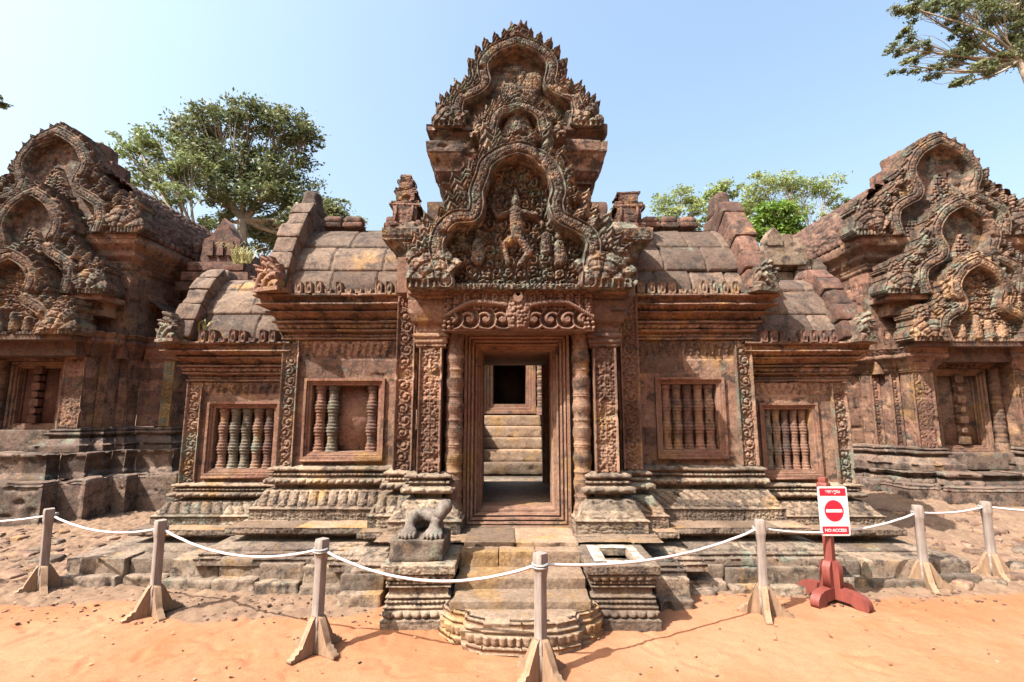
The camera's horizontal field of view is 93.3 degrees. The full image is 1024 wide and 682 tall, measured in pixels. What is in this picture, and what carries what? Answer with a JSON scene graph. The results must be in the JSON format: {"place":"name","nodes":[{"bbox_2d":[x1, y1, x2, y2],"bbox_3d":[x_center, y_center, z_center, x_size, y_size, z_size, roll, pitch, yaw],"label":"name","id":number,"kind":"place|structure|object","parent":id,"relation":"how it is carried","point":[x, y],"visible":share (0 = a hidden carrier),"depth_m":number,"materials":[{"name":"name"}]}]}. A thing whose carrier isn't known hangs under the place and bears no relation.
{"place":"outdoors","nodes":[
{"label":"outdoors","id":0,"kind":"place"},
{"bbox_2d":[118,218,261,427],"bbox_3d":[-6.316,-0.191,10.132,3.239,4.440,1.736,0,-8,0],"label":"ruined shrine","id":1,"kind":"object","parent":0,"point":[208,253],"visible":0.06,"depth_m":9.62,"materials":[{"name":"stone"}]},
{"bbox_2d":[215,241,269,263],"bbox_3d":[-5.134,-1.670,9.164,0.926,0.366,0.404,0,-8,0],"label":"grass tuft","id":2,"kind":"object","parent":1,"relation":"on","point":[243,256],"visible":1,"depth_m":9.19,"materials":[{"name":"plant"}]},
{"bbox_2d":[0,415,1023,681],"bbox_3d":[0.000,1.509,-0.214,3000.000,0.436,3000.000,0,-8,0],"label":"ground","id":3,"kind":"structure","parent":0,"point":[72,643],"depth_m":3.61,"materials":[{"name":"orange sand"}]},
{"bbox_2d":[0,95,14,109],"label":"tree","id":4,"kind":"object","parent":3,"relation":"on","point":[4,106],"visible":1,"depth_m":15.20,"materials":[{"name":"green plant"}]},
{"bbox_2d":[0,568,26,579],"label":"paving stone","id":5,"kind":"object","parent":3,"relation":"on","point":[10,573],"visible":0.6,"depth_m":4.92,"materials":[{"name":"beige stone"}]},
{"bbox_2d":[9,551,39,558],"bbox_3d":[-5.612,2.479,5.570,0.264,0.095,0.170,0,-8,0],"label":"paving stone","id":6,"kind":"object","parent":3,"relation":"on","point":[18,554],"visible":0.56,"depth_m":5.53,"materials":[{"name":"beige stone"}]},
{"bbox_2d":[27,547,40,550],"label":"paving stone","id":7,"kind":"object","parent":3,"relation":"on","point":[36,549],"visible":0.26,"depth_m":5.72,"materials":[{"name":"stone"}]},
{"bbox_2d":[9,508,60,595],"bbox_3d":[-4.450,1.993,4.623,0.338,0.762,0.338,1,-8,-4],"label":"barrier post","id":8,"kind":"object","parent":3,"relation":"on","point":[43,577],"visible":0.94,"depth_m":4.58,"materials":[{"name":"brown wood"}]},
{"bbox_2d":[0,512,58,522],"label":"rope","id":9,"kind":"object","parent":8,"relation":"attached to","point":[36,517],"visible":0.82,"depth_m":4.63,"materials":[{"name":"white fabric"}]},
{"bbox_2d":[27,554,65,563],"bbox_3d":[-5.214,2.466,5.423,0.313,0.106,0.200,2,-8,-16],"label":"paving stone","id":10,"kind":"object","parent":3,"relation":"on","point":[54,558],"visible":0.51,"depth_m":5.39,"materials":[{"name":"stone"}]},
{"bbox_2d":[51,538,65,544],"bbox_3d":[-5.717,2.526,6.034,0.205,0.104,0.175,2,-8,-16],"label":"paving stone","id":11,"kind":"object","parent":3,"relation":"on","point":[56,541],"visible":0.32,"depth_m":6.00,"materials":[{"name":"stone"}]},
{"bbox_2d":[53,563,66,570],"bbox_3d":[-4.804,2.435,5.154,0.224,0.111,0.118,0,-8,0],"label":"paving stone","id":12,"kind":"object","parent":3,"relation":"on","point":[59,566],"visible":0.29,"depth_m":5.12,"materials":[{"name":"beige stone"}]},
{"bbox_2d":[54,552,71,555],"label":"paving stone","id":13,"kind":"object","parent":3,"relation":"on","point":[68,554],"visible":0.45,"depth_m":5.55,"materials":[{"name":"beige stone"}]},
{"bbox_2d":[64,544,80,548],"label":"paving stone","id":14,"kind":"object","parent":3,"relation":"on","point":[73,546],"visible":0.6,"depth_m":5.83,"materials":[{"name":"brown stone"}]},
{"bbox_2d":[88,546,99,550],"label":"paving stone","id":15,"kind":"object","parent":3,"relation":"on","point":[92,548],"visible":0.28,"depth_m":5.73,"materials":[{"name":"stone"}]},
{"bbox_2d":[0,121,212,526],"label":"library building","id":16,"kind":"structure","parent":3,"relation":"on","point":[96,254],"depth_m":8.30,"materials":[{"name":"stone"}]},
{"bbox_2d":[2,362,63,429],"bbox_3d":[-8.220,0.956,8.428,0.923,1.176,0.242,0,-8,0],"label":"false door","id":17,"kind":"structure","parent":16,"relation":"in","point":[32,402],"depth_m":8.39,"materials":[{"name":"stone"}]},
{"bbox_2d":[120,519,183,623],"bbox_3d":[-3.014,1.917,4.109,0.338,0.769,0.338,1,-8,-8],"label":"barrier post","id":18,"kind":"object","parent":3,"relation":"on","point":[156,601],"visible":1,"depth_m":4.06,"materials":[{"name":"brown wood"}]},
{"bbox_2d":[54,516,168,533],"bbox_3d":[-3.732,1.687,4.404,1.640,0.116,0.113,-3,-9,20],"label":"rope","id":19,"kind":"object","parent":18,"relation":"attached to","point":[102,531],"visible":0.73,"depth_m":4.37,"materials":[{"name":"white fabric"}]},
{"bbox_2d":[101,122,219,231],"bbox_3d":[-20.620,-3.876,27.854,7.145,18.895,3.636,0,-8,0],"label":"tree","id":20,"kind":"object","parent":3,"relation":"on","point":[180,173],"visible":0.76,"depth_m":28.43,"materials":[{"name":"green plant"}]},
{"bbox_2d":[247,230,276,258],"bbox_3d":[-16.217,-1.527,34.539,9.594,16.117,3.487,0,-8,0],"label":"tree","id":21,"kind":"object","parent":3,"relation":"on","point":[270,245],"visible":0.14,"depth_m":35.18,"materials":[{"name":"green plant"}]},
{"bbox_2d":[158,87,367,243],"bbox_3d":[-16.266,-4.998,31.249,14.288,22.073,5.759,0,-8,0],"label":"tree","id":22,"kind":"object","parent":3,"relation":"on","point":[265,175],"visible":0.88,"depth_m":31.30,"materials":[{"name":"green plant"}]},
{"bbox_2d":[286,537,341,664],"bbox_3d":[-1.396,1.829,3.486,0.338,0.764,0.338,2,-8,-15],"label":"barrier post","id":23,"kind":"object","parent":3,"relation":"on","point":[319,637],"visible":0.96,"depth_m":3.43,"materials":[{"name":"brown wood"}]},
{"bbox_2d":[165,529,328,557],"bbox_3d":[-2.205,1.626,3.833,1.849,0.156,0.113,-3,-9,21],"label":"rope","id":24,"kind":"object","parent":23,"relation":"attached to","point":[318,552],"visible":0.77,"depth_m":3.75,"materials":[{"name":"white fabric"}]},
{"bbox_2d":[7,589,998,680],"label":"pebbles","id":25,"kind":"object","parent":3,"relation":"on","point":[359,661],"visible":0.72,"depth_m":3.48,"materials":[{"name":"stone"}]},
{"bbox_2d":[0,508,1023,624],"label":"rubble","id":26,"kind":"object","parent":3,"relation":"on","point":[20,535],"visible":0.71,"depth_m":5.80,"materials":[{"name":"stone"}]},
{"bbox_2d":[14,583,1023,676],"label":"leaf litter","id":27,"kind":"object","parent":3,"relation":"on","point":[675,667],"visible":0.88,"depth_m":3.63,"materials":[{"name":"brown plant"}]},
{"bbox_2d":[60,518,981,610],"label":"stone terrace","id":28,"kind":"structure","parent":3,"relation":"on","point":[877,557],"depth_m":4.74,"materials":[{"name":"stone"}]},
{"bbox_2d":[148,20,886,534],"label":"temple gate","id":29,"kind":"structure","parent":28,"relation":"on","point":[334,368],"depth_m":5.58,"materials":[{"name":"stone"}]},
{"bbox_2d":[197,319,216,331],"bbox_3d":[-3.692,-0.186,5.790,0.408,0.163,0.175,0,-8,0],"label":"grass tuft","id":30,"kind":"object","parent":29,"relation":"on","point":[204,326],"visible":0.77,"depth_m":5.76,"materials":[{"name":"green plant"}]},
{"bbox_2d":[200,401,278,478],"bbox_3d":[-3.209,1.179,5.811,0.871,0.897,0.208,0,-8,0],"label":"window","id":31,"kind":"structure","parent":29,"relation":"in","point":[214,465],"depth_m":5.78,"materials":[{"name":"brown stone"}]},
{"bbox_2d":[299,378,385,461],"bbox_3d":[-1.952,0.919,5.666,0.940,0.953,0.208,0,-8,0],"label":"window","id":32,"kind":"structure","parent":29,"relation":"in","point":[312,449],"depth_m":5.63,"materials":[{"name":"brown stone"}]},
{"bbox_2d":[654,377,729,458],"bbox_3d":[2.073,0.897,5.668,0.811,0.941,0.206,0,-8,0],"label":"window","id":33,"kind":"structure","parent":29,"relation":"in","point":[714,403],"depth_m":5.64,"materials":[{"name":"brown stone"}]},
{"bbox_2d":[758,403,823,479],"bbox_3d":[3.307,1.194,5.809,0.702,0.897,0.207,0,-8,0],"label":"window","id":34,"kind":"structure","parent":29,"relation":"in","point":[810,449],"depth_m":5.78,"materials":[{"name":"brown stone"}]},
{"bbox_2d":[380,528,661,657],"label":"stone stairs","id":35,"kind":"structure","parent":3,"relation":"on","point":[494,616],"depth_m":3.81,"materials":[{"name":"stone"}]},
{"bbox_2d":[389,499,451,561],"bbox_3d":[-0.759,1.599,4.178,0.490,0.457,0.511,0,-8,0],"label":"broken lion statue","id":36,"kind":"object","parent":35,"relation":"on","point":[423,534],"visible":1,"depth_m":3.97,"materials":[{"name":"stone"}]},
{"bbox_2d":[515,551,565,681],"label":"barrier post","id":37,"kind":"object","parent":3,"relation":"on","point":[540,662],"visible":0.97,"depth_m":3.10,"materials":[{"name":"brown wood"}]},
{"bbox_2d":[326,551,547,582],"bbox_3d":[-0.606,1.572,3.347,1.729,0.186,0.111,-2,-8,12],"label":"rope","id":38,"kind":"object","parent":37,"relation":"attached to","point":[539,567],"visible":0.82,"depth_m":3.30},
{"bbox_2d":[548,525,754,566],"bbox_3d":[1.153,1.587,3.663,2.283,0.126,0.113,4,-9,-26],"label":"rope","id":39,"kind":"object","parent":37,"relation":"attached to","point":[643,560],"visible":0.75,"depth_m":3.57,"materials":[{"name":"white fabric"}]},
{"bbox_2d":[645,183,707,221],"bbox_3d":[11.235,-2.439,32.652,4.791,17.390,3.047,1,-8,-8],"label":"tree","id":40,"kind":"object","parent":3,"relation":"on","point":[678,210],"visible":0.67,"depth_m":33.26,"materials":[{"name":"green plant"}]},
{"bbox_2d":[688,177,755,230],"bbox_3d":[15.377,-2.791,34.552,5.866,18.623,3.398,0,-8,0],"label":"tree","id":41,"kind":"object","parent":3,"relation":"on","point":[748,205],"visible":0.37,"depth_m":35.42,"materials":[{"name":"green plant"}]},
{"bbox_2d":[736,519,793,624],"bbox_3d":[2.122,1.916,4.109,0.338,0.769,0.338,4,-9,-26],"label":"barrier post","id":42,"kind":"object","parent":3,"relation":"on","point":[763,601],"visible":0.99,"depth_m":4.06,"materials":[{"name":"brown wood"}]},
{"bbox_2d":[747,197,808,244],"bbox_3d":[15.979,-1.536,28.558,4.567,14.459,3.299,0,-8,0],"label":"tree","id":43,"kind":"object","parent":3,"relation":"on","point":[770,216],"visible":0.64,"depth_m":28.82,"materials":[{"name":"green plant"}]},
{"bbox_2d":[735,168,852,225],"bbox_3d":[22.767,-3.392,36.899,9.940,20.469,3.866,0,-8,0],"label":"tree","id":44,"kind":"object","parent":3,"relation":"on","point":[784,185],"visible":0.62,"depth_m":37.75,"materials":[{"name":"green plant"}]},
{"bbox_2d":[797,477,873,612],"bbox_3d":[2.886,1.796,4.412,0.485,1.080,0.485,-2,-8,15],"label":"sign stand","id":45,"kind":"object","parent":3,"relation":"on","point":[828,586],"visible":1,"depth_m":4.37,"materials":[{"name":"red paint"}]},
{"bbox_2d":[793,130,1023,506],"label":"library building","id":46,"kind":"structure","parent":3,"relation":"on","point":[917,247],"depth_m":8.43,"materials":[{"name":"stone"}]},
{"bbox_2d":[760,227,827,279],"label":"stone block","id":47,"kind":"structure","parent":46,"relation":"on","point":[787,253],"depth_m":9.69,"materials":[{"name":"stone"}]},
{"bbox_2d":[933,369,995,451],"bbox_3d":[7.920,1.235,8.591,0.923,1.450,0.242,0,-8,0],"label":"false door","id":48,"kind":"structure","parent":46,"relation":"in","point":[965,422],"depth_m":8.56,"materials":[{"name":"stone"}]},
{"bbox_2d":[909,505,954,594],"bbox_3d":[4.016,2.006,4.740,0.338,0.767,0.338,4,-9,-26],"label":"barrier post","id":49,"kind":"object","parent":3,"relation":"on","point":[924,570],"visible":0.91,"depth_m":4.70,"materials":[{"name":"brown wood"}]},
{"bbox_2d":[766,511,924,533],"bbox_3d":[3.069,1.700,4.462,2.111,0.126,0.113,3,-8,-18],"label":"rope","id":50,"kind":"object","parent":49,"relation":"attached to","point":[820,532],"visible":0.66,"depth_m":4.47,"materials":[{"name":"white fabric"}]},
{"bbox_2d":[881,0,1023,88],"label":"tree","id":51,"kind":"object","parent":3,"relation":"on","point":[1011,43],"visible":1,"depth_m":16.49,"materials":[{"name":"green plant"}]},
{"bbox_2d":[952,579,974,589],"bbox_3d":[4.374,2.369,4.675,0.224,0.100,0.145,6,-10,-35],"label":"paving stone","id":52,"kind":"object","parent":3,"relation":"on","point":[967,585],"visible":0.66,"depth_m":4.64,"materials":[{"name":"beige stone"}]},
{"bbox_2d":[962,548,984,555],"bbox_3d":[5.400,2.477,5.614,0.243,0.103,0.127,0,-8,0],"label":"paving stone","id":53,"kind":"object","parent":3,"relation":"on","point":[980,552],"visible":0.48,"depth_m":5.60,"materials":[{"name":"brown stone"}]},
{"bbox_2d":[971,501,1012,581],"bbox_3d":[4.961,2.055,5.026,0.338,0.748,0.338,5,-9,-29],"label":"barrier post","id":54,"kind":"object","parent":3,"relation":"on","point":[991,562],"visible":0.9,"depth_m":4.99,"materials":[{"name":"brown wood"}]},
{"bbox_2d":[925,504,989,513],"bbox_3d":[4.489,1.730,4.926,1.101,0.056,0.112,2,-8,-17],"label":"rope","id":55,"kind":"object","parent":54,"relation":"attached to","point":[972,509],"visible":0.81,"depth_m":4.94,"materials":[{"name":"white fabric"}]},
{"bbox_2d":[992,507,1023,510],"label":"rope","id":56,"kind":"object","parent":54,"relation":"attached to","point":[1011,509],"visible":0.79,"depth_m":5.02,"materials":[{"name":"white fabric"}]},
{"bbox_2d":[982,578,1007,585],"bbox_3d":[4.705,2.370,4.718,0.220,0.094,0.105,-1,-8,6],"label":"paving stone","id":57,"kind":"object","parent":3,"relation":"on","point":[993,581],"visible":0.52,"depth_m":4.69,"materials":[{"name":"stone"}]},
{"bbox_2d":[999,554,1016,561],"bbox_3d":[5.529,2.465,5.449,0.258,0.094,0.166,0,-8,0],"label":"paving stone","id":58,"kind":"object","parent":3,"relation":"on","point":[1006,557],"visible":0.29,"depth_m":5.41,"materials":[{"name":"beige stone"}]},
{"bbox_2d":[1004,572,1023,580],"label":"paving stone","id":59,"kind":"object","parent":3,"relation":"on","point":[1014,576],"visible":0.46,"depth_m":4.84,"materials":[{"name":"beige stone"}]},
{"bbox_2d":[1005,560,1023,569],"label":"paving stone","id":60,"kind":"object","parent":3,"relation":"on","point":[1015,564],"visible":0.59,"depth_m":5.19,"materials":[{"name":"stone"}]},
{"bbox_2d":[1010,545,1023,554],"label":"paving stone","id":61,"kind":"object","parent":3,"relation":"on","point":[1018,549],"visible":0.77,"depth_m":5.64,"materials":[{"name":"stone"}]},
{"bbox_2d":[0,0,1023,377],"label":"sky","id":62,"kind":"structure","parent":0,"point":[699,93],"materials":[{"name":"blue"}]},
{"bbox_2d":[483,365,541,480],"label":"shrine hall","id":63,"kind":"structure","parent":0,"point":[512,446],"depth_m":10.66,"materials":[{"name":"brown stone"}]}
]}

